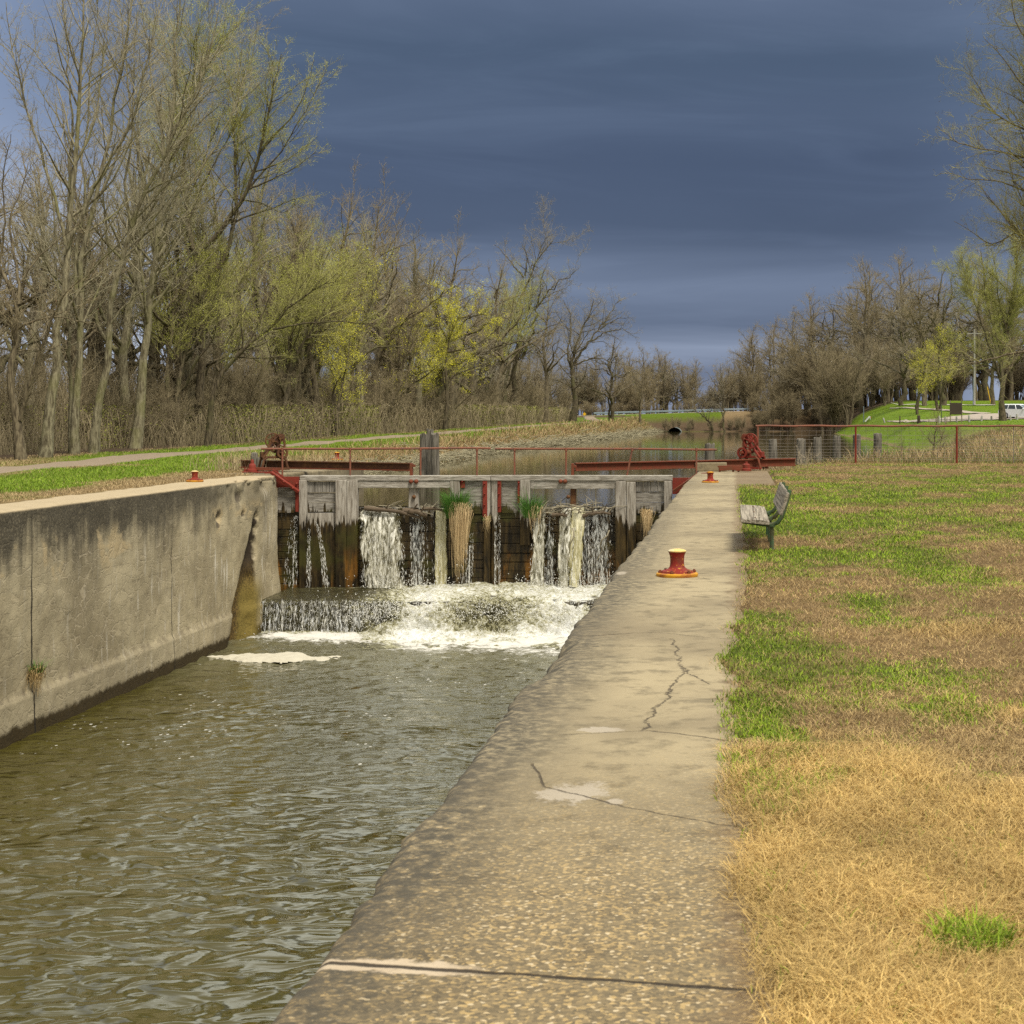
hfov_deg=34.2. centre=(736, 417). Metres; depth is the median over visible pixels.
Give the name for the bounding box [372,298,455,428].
budding tree
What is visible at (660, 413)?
road
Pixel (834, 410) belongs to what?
brown shrub
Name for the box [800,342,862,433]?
brown shrub
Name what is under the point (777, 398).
brown shrub
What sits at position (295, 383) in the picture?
brown shrub
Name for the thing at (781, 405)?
brown shrub
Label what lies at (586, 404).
brown shrub
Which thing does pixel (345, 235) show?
bare tree
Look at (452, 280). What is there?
bare tree
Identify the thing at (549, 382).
bare tree
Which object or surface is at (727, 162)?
sky
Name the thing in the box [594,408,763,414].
guard rail
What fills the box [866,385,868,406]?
brown shrub
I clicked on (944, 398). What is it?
lawn tree
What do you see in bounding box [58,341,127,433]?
brown shrub
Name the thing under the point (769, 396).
brown shrub
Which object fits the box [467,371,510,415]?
brown shrub
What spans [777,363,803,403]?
brown shrub
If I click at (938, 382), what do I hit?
budding tree
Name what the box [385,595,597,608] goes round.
concrete sill
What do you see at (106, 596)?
lock wall
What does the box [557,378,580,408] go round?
brown shrub
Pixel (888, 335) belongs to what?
bare tree
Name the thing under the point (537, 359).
bare tree
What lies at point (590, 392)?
brown shrub
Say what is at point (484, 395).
brown shrub
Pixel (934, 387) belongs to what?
brown shrub
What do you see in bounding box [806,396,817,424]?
brown shrub
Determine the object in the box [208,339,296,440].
brown shrub
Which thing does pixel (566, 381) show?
tree
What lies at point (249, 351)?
bare tree
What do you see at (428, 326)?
bare tree
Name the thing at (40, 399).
undergrowth
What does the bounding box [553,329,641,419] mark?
bare tree
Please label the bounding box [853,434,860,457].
timber piling
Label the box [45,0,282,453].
cottonwood tree
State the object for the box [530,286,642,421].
spreading oak
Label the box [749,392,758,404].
brown shrub
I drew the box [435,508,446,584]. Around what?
waterfall
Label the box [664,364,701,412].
tree
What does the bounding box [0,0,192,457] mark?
cottonwood tree
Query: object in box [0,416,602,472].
gravel path
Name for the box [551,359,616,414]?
tree
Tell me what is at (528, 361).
tree
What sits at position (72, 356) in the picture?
bare tree
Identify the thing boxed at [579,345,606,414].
tree
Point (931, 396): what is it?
brown shrub
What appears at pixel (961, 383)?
brown shrub
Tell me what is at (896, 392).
bare tree
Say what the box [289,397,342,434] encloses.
brown shrub
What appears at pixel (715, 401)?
brown shrub
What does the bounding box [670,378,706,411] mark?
tree
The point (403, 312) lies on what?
bare tree
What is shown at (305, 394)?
bare tree
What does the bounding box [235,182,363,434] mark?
bare tree
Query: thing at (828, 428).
brown shrub
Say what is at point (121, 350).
bare tree
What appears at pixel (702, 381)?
tree
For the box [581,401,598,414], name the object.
brown shrub
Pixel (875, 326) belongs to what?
bare tree
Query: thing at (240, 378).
brown shrub
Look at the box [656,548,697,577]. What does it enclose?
mooring bollard
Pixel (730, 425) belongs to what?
brown shrub
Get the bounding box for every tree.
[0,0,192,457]
[0,0,202,454]
[0,90,136,417]
[0,102,108,418]
[0,108,71,341]
[0,125,115,452]
[0,128,113,459]
[0,141,111,435]
[0,159,97,446]
[0,186,76,381]
[0,189,23,308]
[0,225,26,375]
[0,263,29,295]
[0,279,50,363]
[1,196,192,417]
[5,158,131,390]
[8,194,121,377]
[19,118,147,392]
[24,232,161,376]
[35,0,288,448]
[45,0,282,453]
[58,228,143,386]
[60,137,187,444]
[83,213,288,436]
[85,204,196,380]
[90,126,215,429]
[111,167,229,428]
[120,141,266,410]
[120,250,197,399]
[121,208,257,443]
[125,0,343,442]
[140,156,270,395]
[146,207,243,376]
[155,230,269,383]
[168,252,235,371]
[174,110,279,399]
[179,229,257,363]
[193,259,249,375]
[217,196,396,400]
[219,143,330,400]
[221,240,253,365]
[225,204,284,389]
[225,281,275,375]
[227,202,309,367]
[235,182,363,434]
[235,207,340,388]
[236,233,279,373]
[240,185,363,435]
[242,180,350,425]
[250,229,373,433]
[253,217,379,432]
[262,196,354,405]
[291,217,354,367]
[304,250,390,392]
[306,323,367,421]
[311,235,440,431]
[313,160,423,393]
[315,321,379,435]
[323,226,394,375]
[328,202,412,415]
[330,284,377,392]
[334,157,451,414]
[343,190,440,388]
[344,228,406,383]
[362,241,503,401]
[363,239,518,428]
[364,225,463,428]
[365,326,407,383]
[366,237,425,370]
[367,251,431,392]
[368,268,437,404]
[372,260,432,372]
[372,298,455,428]
[386,261,438,377]
[408,331,457,421]
[415,278,534,421]
[416,276,507,429]
[421,211,495,416]
[423,318,471,421]
[441,286,491,401]
[449,278,514,402]
[458,235,559,422]
[465,336,513,398]
[467,270,548,393]
[479,258,568,404]
[501,356,532,401]
[509,348,536,385]
[509,350,538,390]
[518,361,536,385]
[522,339,538,377]
[524,273,582,420]
[524,356,564,398]
[527,345,554,393]
[527,360,554,383]
[534,360,561,396]
[536,345,563,397]
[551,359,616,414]
[552,338,587,415]
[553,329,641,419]
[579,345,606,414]
[594,346,631,419]
[601,343,637,389]
[621,348,646,413]
[626,342,663,424]
[634,354,700,412]
[638,352,663,413]
[647,344,679,413]
[653,358,677,407]
[653,372,697,409]
[657,384,672,407]
[664,351,682,412]
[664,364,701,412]
[666,372,705,400]
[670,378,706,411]
[678,371,707,411]
[683,358,703,398]
[685,394,714,431]
[721,360,742,407]
[727,320,770,386]
[727,330,788,389]
[729,331,768,387]
[732,383,741,410]
[742,312,791,380]
[754,324,840,403]
[759,309,862,386]
[764,305,803,380]
[765,324,817,386]
[767,305,859,368]
[767,329,799,409]
[770,296,862,371]
[774,307,833,419]
[776,336,846,432]
[791,275,892,404]
[792,286,839,373]
[800,293,892,367]
[808,305,887,407]
[814,332,870,407]
[824,281,956,400]
[825,281,972,399]
[825,300,909,399]
[828,287,929,403]
[829,252,911,411]
[834,253,894,406]
[836,288,939,392]
[845,288,973,405]
[869,257,1001,394]
[872,266,1023,400]
[873,279,1013,405]
[876,245,942,399]
[878,308,968,400]
[881,258,949,405]
[902,338,948,414]
[906,0,1023,401]
[907,278,944,336]
[907,322,966,410]
[918,311,979,400]
[922,303,1023,400]
[930,303,1023,399]
[931,235,1023,420]
[939,240,1023,399]
[947,257,1022,400]
[956,303,1023,393]
[962,273,1023,404]
[963,280,1023,399]
[971,313,1023,399]
[980,256,1023,399]
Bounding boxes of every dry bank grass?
[193,414,657,472]
[804,455,1023,462]
[818,421,1023,462]
[837,401,1023,450]
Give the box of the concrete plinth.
[697,462,726,471]
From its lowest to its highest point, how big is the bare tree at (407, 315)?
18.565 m
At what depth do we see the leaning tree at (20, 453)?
61.37 m
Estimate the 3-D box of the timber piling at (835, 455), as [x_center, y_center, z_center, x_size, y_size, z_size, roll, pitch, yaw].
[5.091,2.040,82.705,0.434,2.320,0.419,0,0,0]
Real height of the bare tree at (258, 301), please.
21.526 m
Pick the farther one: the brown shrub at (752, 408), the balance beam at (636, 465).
the brown shrub at (752, 408)
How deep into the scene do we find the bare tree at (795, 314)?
315.32 m
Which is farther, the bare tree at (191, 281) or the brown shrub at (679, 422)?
the brown shrub at (679, 422)
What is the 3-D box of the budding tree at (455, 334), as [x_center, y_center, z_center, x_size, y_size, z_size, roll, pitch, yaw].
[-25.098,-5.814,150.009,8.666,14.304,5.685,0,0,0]
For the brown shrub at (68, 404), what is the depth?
85.64 m
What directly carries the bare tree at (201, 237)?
on the ground at (860, 418)
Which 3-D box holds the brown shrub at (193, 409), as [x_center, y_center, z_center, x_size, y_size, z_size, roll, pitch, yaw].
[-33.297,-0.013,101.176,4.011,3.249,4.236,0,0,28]
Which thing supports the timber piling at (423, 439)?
in the pond water at (728, 445)
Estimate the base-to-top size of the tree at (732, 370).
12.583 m
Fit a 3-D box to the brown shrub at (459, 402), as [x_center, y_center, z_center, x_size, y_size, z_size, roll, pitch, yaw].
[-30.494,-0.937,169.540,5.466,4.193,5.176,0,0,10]
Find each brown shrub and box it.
[0,362,47,450]
[55,377,95,443]
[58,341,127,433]
[65,414,107,442]
[84,383,164,446]
[122,383,195,443]
[146,368,206,438]
[146,399,205,444]
[166,394,229,432]
[185,384,240,441]
[187,330,275,439]
[194,332,277,438]
[205,399,251,433]
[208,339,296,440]
[232,387,301,430]
[243,346,318,436]
[255,395,303,430]
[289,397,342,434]
[309,384,354,427]
[316,354,367,415]
[359,351,419,430]
[365,392,400,421]
[368,380,412,424]
[401,397,441,421]
[402,393,427,413]
[409,384,444,413]
[412,379,432,404]
[415,395,454,424]
[426,372,464,407]
[452,390,467,413]
[457,392,492,414]
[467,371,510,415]
[475,385,497,411]
[490,376,521,403]
[508,386,542,409]
[516,378,537,405]
[517,382,548,408]
[525,375,557,411]
[549,391,563,407]
[554,377,570,401]
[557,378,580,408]
[575,365,601,404]
[577,374,600,414]
[580,400,595,414]
[580,403,593,413]
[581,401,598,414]
[592,377,609,414]
[603,377,623,411]
[607,367,635,413]
[614,400,630,413]
[614,403,623,411]
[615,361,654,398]
[615,377,635,413]
[626,383,645,413]
[628,399,648,413]
[639,364,665,413]
[639,376,658,413]
[646,398,665,413]
[655,369,676,412]
[656,379,668,412]
[660,417,668,431]
[670,417,677,427]
[673,400,685,412]
[674,358,702,412]
[676,416,681,427]
[677,398,695,409]
[678,398,695,409]
[681,382,701,411]
[686,396,702,411]
[693,397,705,411]
[705,379,721,411]
[708,396,722,411]
[711,360,738,410]
[715,417,724,431]
[719,373,737,403]
[720,373,743,410]
[728,420,734,430]
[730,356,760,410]
[732,380,746,410]
[732,397,746,410]
[735,396,750,410]
[735,420,741,431]
[738,417,747,431]
[741,362,771,410]
[742,368,768,410]
[744,373,764,396]
[748,404,755,416]
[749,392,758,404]
[750,412,762,431]
[750,412,762,431]
[752,389,766,416]
[753,406,767,431]
[758,385,769,409]
[758,400,777,430]
[760,413,771,431]
[762,398,780,427]
[763,380,788,418]
[764,389,780,419]
[768,388,787,419]
[770,390,796,430]
[775,373,797,400]
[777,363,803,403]
[779,386,805,429]
[780,394,802,431]
[789,362,816,415]
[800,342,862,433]
[803,383,818,421]
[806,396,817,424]
[810,400,826,431]
[811,359,867,424]
[812,369,845,429]
[812,403,825,424]
[812,404,828,423]
[815,341,875,427]
[819,385,830,432]
[819,395,846,424]
[824,336,869,420]
[849,339,904,409]
[852,335,890,405]
[856,335,895,403]
[863,352,895,405]
[866,335,899,402]
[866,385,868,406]
[867,340,908,403]
[868,339,905,402]
[870,332,905,401]
[894,378,903,395]
[896,340,937,398]
[896,362,911,399]
[898,367,918,399]
[904,368,917,399]
[917,362,937,400]
[930,344,965,400]
[930,353,938,400]
[938,339,968,400]
[939,350,972,394]
[943,331,972,388]
[946,375,967,400]
[947,347,977,399]
[964,351,972,390]
[994,354,1022,399]
[1004,359,1023,399]
[1009,360,1023,399]
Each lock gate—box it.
[261,447,490,590]
[491,448,716,584]
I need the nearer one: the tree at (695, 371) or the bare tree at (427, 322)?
the bare tree at (427, 322)
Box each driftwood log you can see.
[364,503,419,518]
[402,503,426,516]
[423,505,445,512]
[551,507,568,517]
[582,504,610,517]
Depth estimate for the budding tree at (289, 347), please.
111.45 m
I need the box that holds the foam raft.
[207,652,340,663]
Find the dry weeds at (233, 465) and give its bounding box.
[184,448,316,471]
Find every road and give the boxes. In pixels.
[580,410,761,415]
[889,413,1023,422]
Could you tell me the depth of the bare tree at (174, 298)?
98.47 m
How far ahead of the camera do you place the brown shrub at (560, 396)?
332.68 m
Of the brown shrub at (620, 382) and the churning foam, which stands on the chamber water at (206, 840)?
the churning foam
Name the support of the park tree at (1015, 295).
on the ground at (860, 418)
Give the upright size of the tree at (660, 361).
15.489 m
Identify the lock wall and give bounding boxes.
[0,469,363,749]
[272,470,792,1023]
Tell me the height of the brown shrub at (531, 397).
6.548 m
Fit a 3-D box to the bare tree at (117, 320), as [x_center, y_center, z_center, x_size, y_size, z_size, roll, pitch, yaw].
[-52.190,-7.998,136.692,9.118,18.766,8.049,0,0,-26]
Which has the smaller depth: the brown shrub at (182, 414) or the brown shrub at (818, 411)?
the brown shrub at (182, 414)
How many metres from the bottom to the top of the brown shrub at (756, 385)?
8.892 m
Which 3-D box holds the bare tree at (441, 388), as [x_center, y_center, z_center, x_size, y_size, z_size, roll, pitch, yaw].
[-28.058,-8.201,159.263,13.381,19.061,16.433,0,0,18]
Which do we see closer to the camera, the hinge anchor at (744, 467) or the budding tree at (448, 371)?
the hinge anchor at (744, 467)
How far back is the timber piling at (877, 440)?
93.01 m
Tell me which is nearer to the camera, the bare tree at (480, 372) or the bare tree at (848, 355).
the bare tree at (480, 372)
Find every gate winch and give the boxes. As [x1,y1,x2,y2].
[258,433,289,469]
[737,433,768,469]
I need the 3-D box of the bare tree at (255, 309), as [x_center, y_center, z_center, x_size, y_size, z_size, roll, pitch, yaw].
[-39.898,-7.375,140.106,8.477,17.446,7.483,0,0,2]
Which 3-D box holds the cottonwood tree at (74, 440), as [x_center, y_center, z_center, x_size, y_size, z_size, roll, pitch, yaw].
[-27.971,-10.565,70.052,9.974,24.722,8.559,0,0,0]
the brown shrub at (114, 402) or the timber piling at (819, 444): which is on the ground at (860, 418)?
the brown shrub at (114, 402)
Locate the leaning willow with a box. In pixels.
[204,242,392,446]
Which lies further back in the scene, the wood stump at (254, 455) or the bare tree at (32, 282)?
the bare tree at (32, 282)
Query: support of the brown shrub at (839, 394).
on the ground at (860, 418)
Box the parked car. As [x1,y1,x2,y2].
[998,404,1023,417]
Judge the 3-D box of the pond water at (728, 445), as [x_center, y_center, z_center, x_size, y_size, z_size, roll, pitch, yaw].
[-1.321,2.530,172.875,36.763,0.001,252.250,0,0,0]
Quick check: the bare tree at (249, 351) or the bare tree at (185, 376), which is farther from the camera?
the bare tree at (249, 351)
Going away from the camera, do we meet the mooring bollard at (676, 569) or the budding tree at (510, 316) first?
the mooring bollard at (676, 569)
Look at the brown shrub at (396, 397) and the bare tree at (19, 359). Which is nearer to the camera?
the bare tree at (19, 359)
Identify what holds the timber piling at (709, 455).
in the pond water at (728, 445)
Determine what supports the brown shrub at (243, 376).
on the ground at (860, 418)
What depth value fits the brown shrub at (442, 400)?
165.32 m
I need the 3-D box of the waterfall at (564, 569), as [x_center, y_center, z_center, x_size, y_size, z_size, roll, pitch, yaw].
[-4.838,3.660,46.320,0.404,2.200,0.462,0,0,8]
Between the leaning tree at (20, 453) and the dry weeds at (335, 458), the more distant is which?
the leaning tree at (20, 453)
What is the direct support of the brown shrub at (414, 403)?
on the ground at (860, 418)
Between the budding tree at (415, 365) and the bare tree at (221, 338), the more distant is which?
the budding tree at (415, 365)
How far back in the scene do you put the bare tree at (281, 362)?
131.66 m
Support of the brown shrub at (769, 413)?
on the ground at (860, 418)
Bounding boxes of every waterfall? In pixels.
[361,511,400,587]
[361,511,401,587]
[361,511,402,587]
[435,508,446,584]
[531,514,544,585]
[532,511,544,585]
[558,508,569,585]
[558,508,570,586]
[558,510,569,586]
[567,507,585,586]
[592,509,607,584]
[593,517,606,579]
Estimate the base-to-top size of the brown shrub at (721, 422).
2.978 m
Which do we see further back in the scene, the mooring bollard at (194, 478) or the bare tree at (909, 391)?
the bare tree at (909, 391)
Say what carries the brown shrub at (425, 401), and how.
on the ground at (860, 418)
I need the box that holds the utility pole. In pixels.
[967,329,981,404]
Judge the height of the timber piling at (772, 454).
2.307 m
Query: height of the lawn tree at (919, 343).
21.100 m
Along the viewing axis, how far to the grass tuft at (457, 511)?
46.13 m
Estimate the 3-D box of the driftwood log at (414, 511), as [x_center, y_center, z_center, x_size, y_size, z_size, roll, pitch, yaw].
[-9.083,2.618,46.318,0.686,0.404,0.265,0,0,0]
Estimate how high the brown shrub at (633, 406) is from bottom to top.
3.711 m
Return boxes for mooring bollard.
[186,470,203,481]
[331,452,342,459]
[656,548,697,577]
[702,471,718,482]
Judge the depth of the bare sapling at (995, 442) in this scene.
63.93 m
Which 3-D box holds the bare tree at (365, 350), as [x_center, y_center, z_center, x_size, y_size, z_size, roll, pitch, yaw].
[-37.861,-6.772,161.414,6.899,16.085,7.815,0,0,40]
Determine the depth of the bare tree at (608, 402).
261.95 m
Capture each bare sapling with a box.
[705,358,738,431]
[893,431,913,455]
[919,400,952,457]
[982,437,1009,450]
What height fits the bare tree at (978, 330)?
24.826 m
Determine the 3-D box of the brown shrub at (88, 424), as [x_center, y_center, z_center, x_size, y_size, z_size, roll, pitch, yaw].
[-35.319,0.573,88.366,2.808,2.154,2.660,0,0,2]
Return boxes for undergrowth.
[0,324,551,453]
[0,394,580,454]
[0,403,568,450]
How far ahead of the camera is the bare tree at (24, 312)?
92.03 m
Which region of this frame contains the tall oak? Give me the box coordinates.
[471,191,594,405]
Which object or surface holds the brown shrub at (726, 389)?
on the ground at (860, 418)
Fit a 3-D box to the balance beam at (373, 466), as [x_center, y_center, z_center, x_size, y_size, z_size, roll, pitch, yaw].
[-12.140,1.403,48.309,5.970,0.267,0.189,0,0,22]
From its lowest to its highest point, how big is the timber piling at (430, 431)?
2.798 m
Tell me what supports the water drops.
on the chamber water at (206, 840)
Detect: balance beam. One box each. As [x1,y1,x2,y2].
[239,460,409,470]
[574,458,795,470]
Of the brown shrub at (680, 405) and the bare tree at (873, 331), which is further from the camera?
the brown shrub at (680, 405)
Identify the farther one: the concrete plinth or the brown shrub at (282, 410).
the brown shrub at (282, 410)
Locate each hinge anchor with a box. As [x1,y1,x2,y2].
[242,459,280,473]
[701,461,751,473]
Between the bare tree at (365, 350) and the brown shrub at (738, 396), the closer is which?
the bare tree at (365, 350)
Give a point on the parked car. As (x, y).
(1012, 410)
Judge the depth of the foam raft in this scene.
38.25 m
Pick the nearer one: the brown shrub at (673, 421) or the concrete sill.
the concrete sill
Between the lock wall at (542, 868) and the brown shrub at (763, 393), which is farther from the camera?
the brown shrub at (763, 393)
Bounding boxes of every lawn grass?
[0,421,612,503]
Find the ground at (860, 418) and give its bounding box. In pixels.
[0,400,1023,1023]
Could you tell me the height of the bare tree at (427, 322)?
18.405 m
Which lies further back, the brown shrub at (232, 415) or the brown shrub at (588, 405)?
the brown shrub at (588, 405)
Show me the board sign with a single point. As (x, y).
(955, 408)
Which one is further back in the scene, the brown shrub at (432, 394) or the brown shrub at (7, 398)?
the brown shrub at (432, 394)
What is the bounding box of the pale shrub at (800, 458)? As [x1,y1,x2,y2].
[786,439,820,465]
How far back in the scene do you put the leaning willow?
89.97 m
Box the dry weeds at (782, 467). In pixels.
[754,462,822,469]
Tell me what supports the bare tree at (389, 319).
on the ground at (860, 418)
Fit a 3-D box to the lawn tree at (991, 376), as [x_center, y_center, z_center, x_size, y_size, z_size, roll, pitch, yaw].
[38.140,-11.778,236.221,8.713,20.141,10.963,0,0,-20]
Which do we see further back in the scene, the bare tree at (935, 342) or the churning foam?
the bare tree at (935, 342)
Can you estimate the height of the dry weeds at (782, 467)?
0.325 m
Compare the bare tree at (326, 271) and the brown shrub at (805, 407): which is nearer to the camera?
the bare tree at (326, 271)
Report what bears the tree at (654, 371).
on the ground at (860, 418)
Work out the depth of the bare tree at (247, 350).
153.61 m
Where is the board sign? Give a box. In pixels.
[950,400,961,421]
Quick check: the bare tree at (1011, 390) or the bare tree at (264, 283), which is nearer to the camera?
the bare tree at (264, 283)
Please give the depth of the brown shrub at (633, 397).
323.08 m
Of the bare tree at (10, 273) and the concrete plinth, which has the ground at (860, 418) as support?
the bare tree at (10, 273)
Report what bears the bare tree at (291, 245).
on the ground at (860, 418)
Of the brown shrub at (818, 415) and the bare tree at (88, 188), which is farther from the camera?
the brown shrub at (818, 415)
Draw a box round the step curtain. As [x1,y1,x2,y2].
[262,601,401,631]
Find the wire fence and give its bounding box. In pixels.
[756,425,1023,462]
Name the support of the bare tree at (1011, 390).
on the ground at (860, 418)
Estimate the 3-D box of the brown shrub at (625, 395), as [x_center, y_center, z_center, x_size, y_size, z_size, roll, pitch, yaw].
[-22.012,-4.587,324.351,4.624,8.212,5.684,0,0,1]
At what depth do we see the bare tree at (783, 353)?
317.92 m
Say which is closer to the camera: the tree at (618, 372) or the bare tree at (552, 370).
the bare tree at (552, 370)
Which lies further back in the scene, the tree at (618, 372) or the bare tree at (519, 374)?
the tree at (618, 372)
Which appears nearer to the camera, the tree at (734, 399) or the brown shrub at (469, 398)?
the brown shrub at (469, 398)
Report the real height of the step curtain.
0.800 m
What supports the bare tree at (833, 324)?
on the ground at (860, 418)
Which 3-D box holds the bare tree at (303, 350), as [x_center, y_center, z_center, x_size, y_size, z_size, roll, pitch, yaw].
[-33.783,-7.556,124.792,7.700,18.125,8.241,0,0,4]
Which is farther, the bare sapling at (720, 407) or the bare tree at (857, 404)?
the bare tree at (857, 404)
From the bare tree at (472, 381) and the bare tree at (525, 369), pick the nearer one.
the bare tree at (472, 381)
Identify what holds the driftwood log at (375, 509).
on the lock gate at (340, 522)
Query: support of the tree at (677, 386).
on the ground at (860, 418)
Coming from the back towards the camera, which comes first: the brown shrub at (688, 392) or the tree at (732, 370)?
the tree at (732, 370)
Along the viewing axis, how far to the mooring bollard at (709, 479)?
40.32 m
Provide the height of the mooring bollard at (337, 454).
0.283 m
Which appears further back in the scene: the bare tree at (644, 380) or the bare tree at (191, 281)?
the bare tree at (644, 380)
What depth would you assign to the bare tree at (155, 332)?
109.81 m
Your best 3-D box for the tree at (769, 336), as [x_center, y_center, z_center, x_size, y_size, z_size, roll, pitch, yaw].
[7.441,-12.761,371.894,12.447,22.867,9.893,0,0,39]
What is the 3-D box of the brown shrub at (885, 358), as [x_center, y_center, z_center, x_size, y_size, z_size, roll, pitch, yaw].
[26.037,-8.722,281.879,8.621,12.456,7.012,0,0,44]
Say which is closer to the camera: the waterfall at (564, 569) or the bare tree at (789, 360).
the waterfall at (564, 569)
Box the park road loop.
[897,407,989,413]
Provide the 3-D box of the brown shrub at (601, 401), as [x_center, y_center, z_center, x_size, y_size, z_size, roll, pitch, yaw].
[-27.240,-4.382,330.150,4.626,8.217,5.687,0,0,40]
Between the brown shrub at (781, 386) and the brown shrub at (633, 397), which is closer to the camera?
the brown shrub at (781, 386)
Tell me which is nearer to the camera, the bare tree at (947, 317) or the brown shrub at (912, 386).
the brown shrub at (912, 386)
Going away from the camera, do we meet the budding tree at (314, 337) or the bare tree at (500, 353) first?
the budding tree at (314, 337)
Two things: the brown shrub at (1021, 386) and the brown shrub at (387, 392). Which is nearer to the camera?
the brown shrub at (387, 392)
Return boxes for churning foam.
[261,581,605,651]
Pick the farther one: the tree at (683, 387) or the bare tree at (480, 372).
the tree at (683, 387)
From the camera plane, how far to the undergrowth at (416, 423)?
112.98 m
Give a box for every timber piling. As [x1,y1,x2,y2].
[419,433,427,474]
[427,428,433,474]
[431,433,439,474]
[705,443,714,459]
[769,439,776,458]
[796,438,805,464]
[813,437,821,463]
[833,435,840,462]
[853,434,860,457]
[873,433,881,456]
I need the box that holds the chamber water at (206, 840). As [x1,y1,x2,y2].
[0,631,567,1023]
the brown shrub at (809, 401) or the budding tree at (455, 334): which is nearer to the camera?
the budding tree at (455, 334)
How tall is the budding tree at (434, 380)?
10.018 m
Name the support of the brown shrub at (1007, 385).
on the ground at (860, 418)
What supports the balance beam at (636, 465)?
attached to the gate winch at (745, 453)
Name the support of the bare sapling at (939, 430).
on the ground at (860, 418)
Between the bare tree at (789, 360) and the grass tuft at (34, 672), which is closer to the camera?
the grass tuft at (34, 672)
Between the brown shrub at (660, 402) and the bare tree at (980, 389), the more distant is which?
the brown shrub at (660, 402)
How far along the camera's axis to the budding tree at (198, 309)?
97.07 m
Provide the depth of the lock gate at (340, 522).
46.27 m
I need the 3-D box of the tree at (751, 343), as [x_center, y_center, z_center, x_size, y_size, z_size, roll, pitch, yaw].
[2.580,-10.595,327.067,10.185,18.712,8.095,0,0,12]
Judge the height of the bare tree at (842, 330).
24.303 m
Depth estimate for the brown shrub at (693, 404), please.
325.52 m
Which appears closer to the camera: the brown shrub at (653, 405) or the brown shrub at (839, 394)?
the brown shrub at (839, 394)
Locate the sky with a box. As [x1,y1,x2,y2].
[0,0,1023,415]
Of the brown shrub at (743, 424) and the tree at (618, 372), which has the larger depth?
the tree at (618, 372)
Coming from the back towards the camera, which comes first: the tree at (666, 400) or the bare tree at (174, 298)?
the tree at (666, 400)
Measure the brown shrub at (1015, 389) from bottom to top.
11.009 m
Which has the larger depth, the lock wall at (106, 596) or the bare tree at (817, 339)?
the bare tree at (817, 339)
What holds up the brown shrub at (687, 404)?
on the ground at (860, 418)
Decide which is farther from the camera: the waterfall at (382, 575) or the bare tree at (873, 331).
the bare tree at (873, 331)
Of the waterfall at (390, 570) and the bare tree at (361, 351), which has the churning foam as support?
the waterfall at (390, 570)
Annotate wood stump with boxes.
[251,452,257,464]
[256,457,262,466]
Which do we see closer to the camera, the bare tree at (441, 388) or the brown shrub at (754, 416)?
the bare tree at (441, 388)
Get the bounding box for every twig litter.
[367,499,444,515]
[534,493,618,519]
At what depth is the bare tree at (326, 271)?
145.03 m
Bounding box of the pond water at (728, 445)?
[310,432,914,505]
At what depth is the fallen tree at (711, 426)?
289.93 m
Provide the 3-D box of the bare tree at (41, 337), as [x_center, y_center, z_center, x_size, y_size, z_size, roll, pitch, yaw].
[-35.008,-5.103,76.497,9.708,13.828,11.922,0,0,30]
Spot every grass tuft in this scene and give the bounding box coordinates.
[26,659,58,696]
[427,482,485,581]
[481,514,489,525]
[507,484,553,531]
[639,507,654,536]
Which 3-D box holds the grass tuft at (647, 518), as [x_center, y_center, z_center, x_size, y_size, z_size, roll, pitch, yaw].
[-2.512,2.979,45.913,0.387,0.943,0.374,0,0,37]
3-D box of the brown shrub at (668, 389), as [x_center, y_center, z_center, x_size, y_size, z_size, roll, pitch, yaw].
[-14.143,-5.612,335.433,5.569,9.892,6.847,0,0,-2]
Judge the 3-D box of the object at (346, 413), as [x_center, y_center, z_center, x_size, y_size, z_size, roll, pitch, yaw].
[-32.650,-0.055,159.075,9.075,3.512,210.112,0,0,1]
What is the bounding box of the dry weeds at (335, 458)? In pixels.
[299,454,358,461]
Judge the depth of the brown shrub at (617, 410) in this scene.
322.42 m
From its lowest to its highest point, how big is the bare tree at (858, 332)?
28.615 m
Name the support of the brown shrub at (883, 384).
on the ground at (860, 418)
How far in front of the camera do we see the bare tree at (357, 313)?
158.74 m
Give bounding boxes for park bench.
[740,482,791,549]
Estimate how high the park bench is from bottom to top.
0.856 m
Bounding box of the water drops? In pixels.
[253,511,612,642]
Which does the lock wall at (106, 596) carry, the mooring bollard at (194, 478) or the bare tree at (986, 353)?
the mooring bollard at (194, 478)
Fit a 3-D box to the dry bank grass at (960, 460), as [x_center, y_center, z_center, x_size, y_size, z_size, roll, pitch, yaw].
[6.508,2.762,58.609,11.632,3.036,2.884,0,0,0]
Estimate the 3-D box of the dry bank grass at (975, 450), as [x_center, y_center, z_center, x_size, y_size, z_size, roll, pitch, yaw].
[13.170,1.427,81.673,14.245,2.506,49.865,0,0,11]
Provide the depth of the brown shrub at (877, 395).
296.30 m

